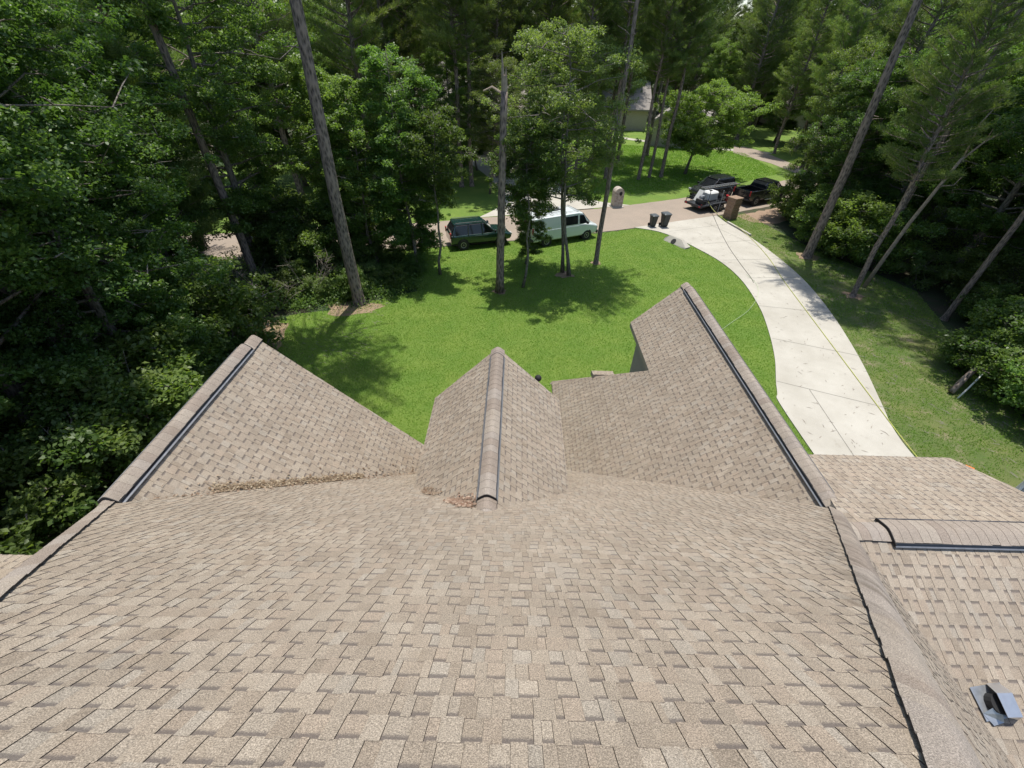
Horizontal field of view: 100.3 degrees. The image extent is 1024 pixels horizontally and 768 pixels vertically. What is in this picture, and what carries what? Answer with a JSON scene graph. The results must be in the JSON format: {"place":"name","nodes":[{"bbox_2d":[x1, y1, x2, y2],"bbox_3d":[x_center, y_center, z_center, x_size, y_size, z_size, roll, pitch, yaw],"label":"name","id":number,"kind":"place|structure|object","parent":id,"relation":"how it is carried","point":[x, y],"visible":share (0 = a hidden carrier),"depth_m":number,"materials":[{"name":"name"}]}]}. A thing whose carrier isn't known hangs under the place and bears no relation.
{"place":"outdoors","nodes":[
{"label":"outdoors","id":0,"kind":"place"},
{"bbox_2d":[183,153,509,235],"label":"lawn","id":1,"kind":"structure","parent":0,"point":[477,199],"depth_m":40.81,"materials":[{"name":"green plant"}]},
{"bbox_2d":[169,0,292,189],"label":"broadleaf tree","id":2,"kind":"object","parent":1,"relation":"on","point":[257,89],"visible":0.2,"depth_m":34.63,"materials":[{"name":"green plant"}]},
{"bbox_2d":[199,0,325,197],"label":"pine tree","id":3,"kind":"object","parent":1,"relation":"on","point":[287,26],"visible":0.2,"depth_m":31.84,"materials":[{"name":"green plant"}]},
{"bbox_2d":[203,3,325,186],"bbox_3d":[-20.178,-24.362,37.455,9.082,13.685,9.391,0,39,-1],"label":"broadleaf tree","id":4,"kind":"object","parent":1,"relation":"on","point":[305,183],"visible":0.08,"depth_m":36.46,"materials":[{"name":"green plant"}]},
{"bbox_2d":[302,0,406,190],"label":"pine tree","id":5,"kind":"object","parent":1,"relation":"on","point":[362,23],"visible":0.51,"depth_m":33.58,"materials":[{"name":"green plant"}]},
{"bbox_2d":[327,0,426,155],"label":"pine tree","id":6,"kind":"object","parent":1,"relation":"on","point":[377,4],"visible":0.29,"depth_m":36.74,"materials":[{"name":"green plant"}]},
{"bbox_2d":[365,0,443,127],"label":"pine tree","id":7,"kind":"object","parent":1,"relation":"on","point":[419,43],"visible":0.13,"depth_m":39.50,"materials":[{"name":"green plant"}]},
{"bbox_2d":[401,0,498,186],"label":"pine tree","id":8,"kind":"object","parent":1,"relation":"on","point":[445,39],"visible":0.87,"depth_m":34.87,"materials":[{"name":"green plant"}]},
{"bbox_2d":[406,45,494,182],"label":"broadleaf tree","id":9,"kind":"object","parent":1,"relation":"on","point":[447,73],"visible":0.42,"depth_m":38.76,"materials":[{"name":"green plant"}]},
{"bbox_2d":[413,0,505,186],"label":"pine tree","id":10,"kind":"object","parent":1,"relation":"on","point":[485,21],"visible":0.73,"depth_m":35.17,"materials":[{"name":"green plant"}]},
{"bbox_2d":[456,55,533,193],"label":"elm tree","id":11,"kind":"object","parent":1,"relation":"on","point":[480,136],"visible":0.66,"depth_m":36.03,"materials":[{"name":"green plant"}]},
{"bbox_2d":[460,0,532,177],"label":"pine tree","id":12,"kind":"object","parent":1,"relation":"on","point":[502,18],"visible":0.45,"depth_m":38.09,"materials":[{"name":"green plant"}]},
{"bbox_2d":[488,0,550,169],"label":"pine tree","id":13,"kind":"object","parent":1,"relation":"on","point":[535,5],"visible":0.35,"depth_m":38.68,"materials":[{"name":"green plant"}]},
{"bbox_2d":[102,173,887,262],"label":"road","id":14,"kind":"structure","parent":0,"point":[633,216],"depth_m":36.77,"materials":[{"name":"beige concrete"}]},
{"bbox_2d":[445,216,511,250],"bbox_3d":[-2.435,-11.084,31.021,4.540,1.858,2.240,-12,41,-15],"label":"suv","id":15,"kind":"object","parent":14,"relation":"on","point":[462,233],"visible":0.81,"depth_m":30.21,"materials":[{"name":"green paint"}]},
{"bbox_2d":[688,174,736,196],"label":"suv","id":16,"kind":"object","parent":14,"relation":"on","point":[710,180],"visible":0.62,"depth_m":41.13,"materials":[{"name":"paint"}]},
{"bbox_2d":[731,177,785,205],"bbox_3d":[23.838,-18.422,40.723,5.840,1.948,2.440,-17,43,-21],"label":"pickup truck","id":17,"kind":"object","parent":14,"relation":"on","point":[754,192],"visible":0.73,"depth_m":39.87,"materials":[{"name":"black paint"}]},
{"bbox_2d":[0,84,1023,540],"bbox_3d":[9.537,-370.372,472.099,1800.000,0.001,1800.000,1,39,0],"label":"ground","id":18,"kind":"structure","parent":0,"point":[934,298],"depth_m":27.69,"materials":[{"name":"brown soil"}]},
{"bbox_2d":[0,534,42,554],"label":"shrub","id":19,"kind":"object","parent":18,"relation":"on","point":[17,546],"visible":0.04,"depth_m":9.06,"materials":[{"name":"green plant"}]},
{"bbox_2d":[0,53,152,454],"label":"broadleaf tree","id":20,"kind":"object","parent":18,"relation":"on","point":[46,367],"visible":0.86,"depth_m":10.95,"materials":[{"name":"green plant"}]},
{"bbox_2d":[0,408,161,547],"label":"shrub","id":21,"kind":"object","parent":18,"relation":"on","point":[19,471],"visible":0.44,"depth_m":10.95,"materials":[{"name":"green plant"}]},
{"bbox_2d":[0,381,183,544],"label":"shrub","id":22,"kind":"object","parent":18,"relation":"on","point":[45,417],"visible":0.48,"depth_m":11.16,"materials":[{"name":"green plant"}]},
{"bbox_2d":[12,313,198,443],"bbox_3d":[-12.521,0.473,14.569,5.378,4.807,5.287,-5,40,-8],"label":"shrub","id":23,"kind":"object","parent":18,"relation":"on","point":[125,346],"visible":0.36,"depth_m":13.55,"materials":[{"name":"green plant"}]},
{"bbox_2d":[0,0,219,338],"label":"broadleaf tree","id":24,"kind":"object","parent":18,"relation":"on","point":[96,66],"visible":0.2,"depth_m":15.33,"materials":[{"name":"green plant"}]},
{"bbox_2d":[0,0,232,384],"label":"broadleaf tree","id":25,"kind":"object","parent":18,"relation":"on","point":[129,291],"visible":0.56,"depth_m":12.70,"materials":[{"name":"green plant"}]},
{"bbox_2d":[50,0,209,249],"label":"pine tree","id":26,"kind":"object","parent":18,"relation":"on","point":[174,56],"visible":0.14,"depth_m":22.74,"materials":[{"name":"green plant"}]},
{"bbox_2d":[58,344,212,489],"bbox_3d":[-11.213,1.609,13.480,4.895,4.451,4.979,-28,47,-31],"label":"shrub","id":27,"kind":"object","parent":18,"relation":"on","point":[100,389],"visible":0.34,"depth_m":12.47,"materials":[{"name":"green plant"}]},
{"bbox_2d":[61,107,211,277],"bbox_3d":[-18.006,-8.218,21.000,5.440,9.588,4.503,10,40,10],"label":"sweetgum tree","id":28,"kind":"object","parent":18,"relation":"on","point":[193,215],"visible":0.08,"depth_m":21.54,"materials":[{"name":"green plant"}]},
{"bbox_2d":[50,20,228,303],"bbox_3d":[-16.955,-9.244,20.117,5.524,12.336,5.754,24,44,25],"label":"young pine","id":29,"kind":"object","parent":18,"relation":"on","point":[111,49],"visible":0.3,"depth_m":18.98,"materials":[{"name":"green plant"}]},
{"bbox_2d":[58,0,316,270],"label":"broadleaf tree","id":30,"kind":"object","parent":18,"relation":"on","point":[169,20],"visible":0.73,"depth_m":20.70,"materials":[{"name":"green plant"}]},
{"bbox_2d":[141,315,234,386],"bbox_3d":[-12.777,-0.648,16.783,4.006,3.642,4.074,18,42,19],"label":"shrub","id":31,"kind":"object","parent":18,"relation":"on","point":[208,369],"visible":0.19,"depth_m":16.22,"materials":[{"name":"green plant"}]},
{"bbox_2d":[139,0,257,282],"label":"pine tree","id":32,"kind":"object","parent":18,"relation":"on","point":[211,167],"visible":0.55,"depth_m":20.86,"materials":[{"name":"brown plant"}]},
{"bbox_2d":[0,238,418,539],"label":"undergrowth","id":33,"kind":"object","parent":18,"relation":"on","point":[8,421],"visible":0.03,"depth_m":24.59,"materials":[{"name":"green plant"}]},
{"bbox_2d":[145,255,289,355],"bbox_3d":[-12.437,-2.858,18.665,5.348,4.780,5.257,-24,46,-28],"label":"shrub","id":34,"kind":"object","parent":18,"relation":"on","point":[223,319],"visible":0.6,"depth_m":18.22,"materials":[{"name":"green plant"}]},
{"bbox_2d":[228,187,319,270],"bbox_3d":[-14.419,-9.284,26.452,5.272,4.794,5.362,-20,44,-24],"label":"shrub","id":35,"kind":"object","parent":18,"relation":"on","point":[262,214],"visible":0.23,"depth_m":25.26,"materials":[{"name":"green plant"}]},
{"bbox_2d":[255,269,294,306],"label":"shrub","id":36,"kind":"object","parent":18,"relation":"on","point":[275,274],"visible":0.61,"depth_m":23.13,"materials":[{"name":"green plant"}]},
{"bbox_2d":[240,213,313,273],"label":"shrub","id":37,"kind":"object","parent":18,"relation":"on","point":[268,227],"visible":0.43,"depth_m":24.90,"materials":[{"name":"green plant"}]},
{"bbox_2d":[267,194,340,268],"bbox_3d":[-12.580,-9.015,26.303,5.084,4.622,5.171,-8,40,-12],"label":"shrub","id":38,"kind":"object","parent":18,"relation":"on","point":[289,216],"visible":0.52,"depth_m":25.04,"materials":[{"name":"green plant"}]},
{"bbox_2d":[267,223,342,275],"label":"shrub","id":39,"kind":"object","parent":18,"relation":"on","point":[306,235],"visible":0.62,"depth_m":24.86,"materials":[{"name":"green plant"}]},
{"bbox_2d":[259,55,371,240],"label":"sweetgum tree","id":40,"kind":"object","parent":18,"relation":"on","point":[315,178],"visible":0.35,"depth_m":23.44,"materials":[{"name":"green plant"}]},
{"bbox_2d":[302,72,411,261],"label":"sweetgum tree","id":41,"kind":"object","parent":18,"relation":"on","point":[331,95],"visible":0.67,"depth_m":23.17,"materials":[{"name":"green plant"}]},
{"bbox_2d":[281,248,434,315],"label":"undergrowth","id":42,"kind":"object","parent":18,"relation":"on","point":[373,289],"visible":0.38,"depth_m":24.85,"materials":[{"name":"green plant"}]},
{"bbox_2d":[0,282,1023,767],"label":"house","id":43,"kind":"structure","parent":18,"relation":"on","point":[678,546],"depth_m":3.53,"materials":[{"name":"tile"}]},
{"bbox_2d":[208,472,364,493],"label":"leaf litter","id":44,"kind":"object","parent":43,"relation":"on","point":[261,483],"visible":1,"depth_m":8.07,"materials":[{"name":"brown plant"}]},
{"bbox_2d":[970,683,1022,725],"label":"roof exhaust","id":45,"kind":"object","parent":43,"relation":"on","point":[997,703],"visible":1,"depth_m":5.43,"materials":[{"name":"metal"}]},
{"bbox_2d":[767,172,829,220],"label":"shrub","id":46,"kind":"object","parent":18,"relation":"on","point":[794,178],"visible":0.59,"depth_m":35.28,"materials":[{"name":"green plant"}]},
{"bbox_2d":[791,183,873,245],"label":"shrub","id":47,"kind":"object","parent":18,"relation":"on","point":[821,193],"visible":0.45,"depth_m":30.95,"materials":[{"name":"green plant"}]},
{"bbox_2d":[780,35,924,207],"bbox_3d":[26.016,-19.539,33.803,8.605,12.585,7.878,8,40,8],"label":"broadleaf tree","id":48,"kind":"object","parent":18,"relation":"on","point":[837,90],"visible":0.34,"depth_m":32.58,"materials":[{"name":"green plant"}]},
{"bbox_2d":[810,189,919,258],"bbox_3d":[23.317,-10.532,29.218,5.206,4.654,5.119,-16,42,-20],"label":"shrub","id":49,"kind":"object","parent":18,"relation":"on","point":[829,240],"visible":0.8,"depth_m":28.47,"materials":[{"name":"green plant"}]},
{"bbox_2d":[798,56,949,224],"bbox_3d":[24.374,-16.368,30.725,8.741,11.506,8.249,-15,42,-19],"label":"broadleaf tree","id":50,"kind":"object","parent":18,"relation":"on","point":[868,155],"visible":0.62,"depth_m":29.37,"materials":[{"name":"green plant"}]},
{"bbox_2d":[841,208,941,273],"bbox_3d":[24.335,-9.389,28.206,4.663,4.169,4.585,13,41,14],"label":"shrub","id":51,"kind":"object","parent":18,"relation":"on","point":[899,250],"visible":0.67,"depth_m":27.29,"materials":[{"name":"green plant"}]},
{"bbox_2d":[795,185,1023,346],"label":"undergrowth","id":52,"kind":"object","parent":18,"relation":"on","point":[939,215],"visible":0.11,"depth_m":30.60,"materials":[{"name":"green plant"}]},
{"bbox_2d":[833,16,987,189],"bbox_3d":[31.885,-21.642,35.642,9.850,13.738,10.436,26,45,27],"label":"broadleaf tree","id":53,"kind":"object","parent":18,"relation":"on","point":[901,52],"visible":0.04,"depth_m":33.22,"materials":[{"name":"green plant"}]},
{"bbox_2d":[853,0,993,190],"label":"pine tree","id":54,"kind":"object","parent":18,"relation":"on","point":[912,38],"visible":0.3,"depth_m":27.86,"materials":[{"name":"green plant"}]},
{"bbox_2d":[851,25,1023,225],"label":"broadleaf tree","id":55,"kind":"object","parent":18,"relation":"on","point":[891,195],"visible":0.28,"depth_m":27.53,"materials":[{"name":"green plant"}]},
{"bbox_2d":[888,9,1023,238],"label":"broadleaf tree","id":56,"kind":"object","parent":18,"relation":"on","point":[924,216],"visible":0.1,"depth_m":29.57,"materials":[{"name":"green plant"}]},
{"bbox_2d":[915,14,1023,282],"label":"broadleaf tree","id":57,"kind":"object","parent":18,"relation":"on","point":[984,222],"visible":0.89,"depth_m":24.42,"materials":[{"name":"green plant"}]},
{"bbox_2d":[935,295,1023,379],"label":"shrub","id":58,"kind":"object","parent":18,"relation":"on","point":[991,321],"visible":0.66,"depth_m":18.88,"materials":[{"name":"green plant"}]},
{"bbox_2d":[939,210,1023,320],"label":"pine tree","id":59,"kind":"object","parent":18,"relation":"on","point":[948,313],"visible":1,"depth_m":22.11,"materials":[{"name":"brown plant"}]},
{"bbox_2d":[941,245,1023,310],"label":"shrub","id":60,"kind":"object","parent":18,"relation":"on","point":[963,276],"visible":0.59,"depth_m":24.01,"materials":[{"name":"green plant"}]},
{"bbox_2d":[941,10,1023,252],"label":"broadleaf tree","id":61,"kind":"object","parent":18,"relation":"on","point":[964,202],"visible":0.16,"depth_m":28.94,"materials":[{"name":"green plant"}]},
{"bbox_2d":[952,281,1023,320],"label":"shrub","id":62,"kind":"object","parent":18,"relation":"on","point":[987,291],"visible":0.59,"depth_m":22.85,"materials":[{"name":"green plant"}]},
{"bbox_2d":[963,327,1023,399],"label":"shrub","id":63,"kind":"object","parent":18,"relation":"on","point":[986,386],"visible":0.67,"depth_m":18.07,"materials":[{"name":"green plant"}]},
{"bbox_2d":[992,358,1023,414],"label":"shrub","id":64,"kind":"object","parent":18,"relation":"on","point":[1017,392],"visible":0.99,"depth_m":17.01,"materials":[{"name":"green plant"}]},
{"bbox_2d":[275,228,812,453],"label":"lawn","id":65,"kind":"structure","parent":0,"point":[448,380],"depth_m":22.71,"materials":[{"name":"green plant"}]},
{"bbox_2d":[325,300,381,315],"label":"dirt patch","id":66,"kind":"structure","parent":65,"relation":"on","point":[347,307],"depth_m":23.77,"materials":[{"name":"brown soil"}]},
{"bbox_2d":[282,0,367,306],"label":"pine tree","id":67,"kind":"object","parent":66,"relation":"on","point":[315,100],"visible":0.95,"depth_m":19.18,"materials":[{"name":"brown plant"}]},
{"bbox_2d":[332,42,454,265],"bbox_3d":[-6.555,-12.165,24.530,5.483,11.674,6.624,28,46,28],"label":"sweetgum tree","id":68,"kind":"object","parent":65,"relation":"on","point":[395,109],"visible":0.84,"depth_m":22.54,"materials":[{"name":"green plant"}]},
{"bbox_2d":[397,104,478,274],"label":"elm tree","id":69,"kind":"object","parent":65,"relation":"on","point":[437,179],"visible":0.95,"depth_m":22.81,"materials":[{"name":"green plant"}]},
{"bbox_2d":[478,109,569,287],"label":"elm tree","id":70,"kind":"object","parent":65,"relation":"on","point":[519,191],"visible":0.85,"depth_m":21.95,"materials":[{"name":"green plant"}]},
{"bbox_2d":[508,173,554,263],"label":"sweetgum tree","id":71,"kind":"object","parent":65,"relation":"on","point":[521,239],"visible":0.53,"depth_m":27.17,"materials":[{"name":"green plant"}]},
{"bbox_2d":[521,205,597,246],"bbox_3d":[3.605,-11.940,31.911,5.700,2.289,2.360,-16,43,-21],"label":"van","id":72,"kind":"object","parent":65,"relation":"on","point":[581,225],"visible":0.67,"depth_m":31.17,"materials":[{"name":"paint"}]},
{"bbox_2d":[479,16,655,275],"bbox_3d":[2.449,-12.019,23.711,8.264,12.836,8.300,25,45,26],"label":"elm tree","id":73,"kind":"object","parent":65,"relation":"on","point":[544,40],"visible":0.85,"depth_m":21.15,"materials":[{"name":"green plant"}]},
{"bbox_2d":[593,0,638,263],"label":"pine tree","id":74,"kind":"object","parent":65,"relation":"on","point":[603,211],"visible":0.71,"depth_m":25.26,"materials":[{"name":"brown plant"}]},
{"label":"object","id":75,"kind":"structure","parent":65,"relation":"on","visible":0},
{"bbox_2d":[483,54,507,293],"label":"broken pine","id":76,"kind":"object","parent":75,"relation":"on","point":[499,284],"visible":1,"depth_m":21.73,"materials":[{"name":"brown plant"}]},
{"bbox_2d":[472,154,624,216],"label":"driveway","id":77,"kind":"structure","parent":0,"point":[485,170],"depth_m":40.23,"materials":[{"name":"concrete"}]},
{"bbox_2d":[548,121,846,208],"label":"lawn","id":78,"kind":"structure","parent":0,"point":[762,137],"depth_m":52.81,"materials":[{"name":"green plant"}]},
{"bbox_2d":[514,0,581,87],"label":"pine tree","id":79,"kind":"object","parent":78,"relation":"on","point":[550,6],"visible":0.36,"depth_m":39.07,"materials":[{"name":"green plant"}]},
{"bbox_2d":[560,0,625,173],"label":"pine tree","id":80,"kind":"object","parent":78,"relation":"on","point":[592,15],"visible":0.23,"depth_m":37.48,"materials":[{"name":"green plant"}]},
{"bbox_2d":[568,0,643,172],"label":"pine tree","id":81,"kind":"object","parent":78,"relation":"on","point":[617,29],"visible":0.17,"depth_m":39.30,"materials":[{"name":"green plant"}]},
{"bbox_2d":[575,80,652,130],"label":"neighbour house","id":82,"kind":"structure","parent":78,"relation":"on","point":[636,118],"depth_m":69.67,"materials":[{"name":"brick"}]},
{"bbox_2d":[590,0,667,178],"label":"pine tree","id":83,"kind":"object","parent":78,"relation":"on","point":[650,57],"visible":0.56,"depth_m":38.12,"materials":[{"name":"green plant"}]},
{"bbox_2d":[627,0,712,179],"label":"pine tree","id":84,"kind":"object","parent":78,"relation":"on","point":[652,38],"visible":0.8,"depth_m":38.72,"materials":[{"name":"green plant"}]},
{"bbox_2d":[641,0,721,177],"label":"pine tree","id":85,"kind":"object","parent":78,"relation":"on","point":[675,73],"visible":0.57,"depth_m":39.70,"materials":[{"name":"green plant"}]},
{"bbox_2d":[654,0,735,177],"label":"pine tree","id":86,"kind":"object","parent":78,"relation":"on","point":[707,28],"visible":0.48,"depth_m":39.56,"materials":[{"name":"green plant"}]},
{"bbox_2d":[679,0,737,91],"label":"pine tree","id":87,"kind":"object","parent":78,"relation":"on","point":[697,74],"visible":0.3,"depth_m":69.46,"materials":[{"name":"green plant"}]},
{"bbox_2d":[646,77,783,173],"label":"oak","id":88,"kind":"object","parent":78,"relation":"on","point":[717,91],"visible":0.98,"depth_m":44.62,"materials":[{"name":"green plant"}]},
{"bbox_2d":[694,34,755,122],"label":"broadleaf tree","id":89,"kind":"object","parent":78,"relation":"on","point":[725,51],"visible":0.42,"depth_m":62.85,"materials":[{"name":"green plant"}]},
{"bbox_2d":[702,19,767,110],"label":"broadleaf tree","id":90,"kind":"object","parent":78,"relation":"on","point":[738,26],"visible":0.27,"depth_m":66.57,"materials":[{"name":"green plant"}]},
{"bbox_2d":[729,0,802,139],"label":"pine tree","id":91,"kind":"object","parent":78,"relation":"on","point":[766,20],"visible":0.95,"depth_m":58.87,"materials":[{"name":"green plant"}]},
{"bbox_2d":[743,0,805,135],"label":"pine tree","id":92,"kind":"object","parent":78,"relation":"on","point":[781,21],"visible":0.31,"depth_m":61.39,"materials":[{"name":"green plant"}]},
{"bbox_2d":[762,36,830,142],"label":"broadleaf tree","id":93,"kind":"object","parent":78,"relation":"on","point":[791,124],"visible":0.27,"depth_m":61.48,"materials":[{"name":"green plant"}]},
{"bbox_2d":[772,0,846,153],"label":"pine tree","id":94,"kind":"object","parent":78,"relation":"on","point":[801,76],"visible":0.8,"depth_m":52.20,"materials":[{"name":"green plant"}]},
{"bbox_2d":[792,0,868,151],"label":"pine tree","id":95,"kind":"object","parent":78,"relation":"on","point":[820,43],"visible":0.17,"depth_m":53.48,"materials":[{"name":"green plant"}]},
{"bbox_2d":[799,0,909,169],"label":"pine tree","id":96,"kind":"object","parent":78,"relation":"on","point":[861,15],"visible":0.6,"depth_m":43.74,"materials":[{"name":"green plant"}]},
{"bbox_2d":[829,0,926,157],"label":"pine tree","id":97,"kind":"object","parent":78,"relation":"on","point":[881,34],"visible":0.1,"depth_m":45.31,"materials":[{"name":"green plant"}]},
{"bbox_2d":[733,145,807,174],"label":"drive","id":98,"kind":"structure","parent":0,"point":[761,156],"depth_m":56.77,"materials":[{"name":"beige concrete"}]},
{"bbox_2d":[634,216,913,456],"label":"driveway","id":99,"kind":"structure","parent":0,"point":[830,373],"depth_m":21.01,"materials":[{"name":"concrete"}]},
{"bbox_2d":[719,213,1023,487],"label":"side lawn","id":100,"kind":"structure","parent":0,"point":[979,456],"depth_m":20.23,"materials":[{"name":"green plant"}]},
{"bbox_2d":[801,0,922,258],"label":"pine tree","id":101,"kind":"object","parent":100,"relation":"on","point":[808,252],"visible":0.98,"depth_m":25.90,"materials":[{"name":"brown plant"}]},
{"bbox_2d":[849,0,1023,296],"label":"pine tree","id":102,"kind":"object","parent":100,"relation":"on","point":[980,15],"visible":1,"depth_m":19.54,"materials":[{"name":"green plant"}]},
{"bbox_2d":[862,101,1023,287],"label":"crooked tree","id":103,"kind":"object","parent":100,"relation":"on","point":[893,245],"visible":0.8,"depth_m":24.27,"materials":[{"name":"plant"}]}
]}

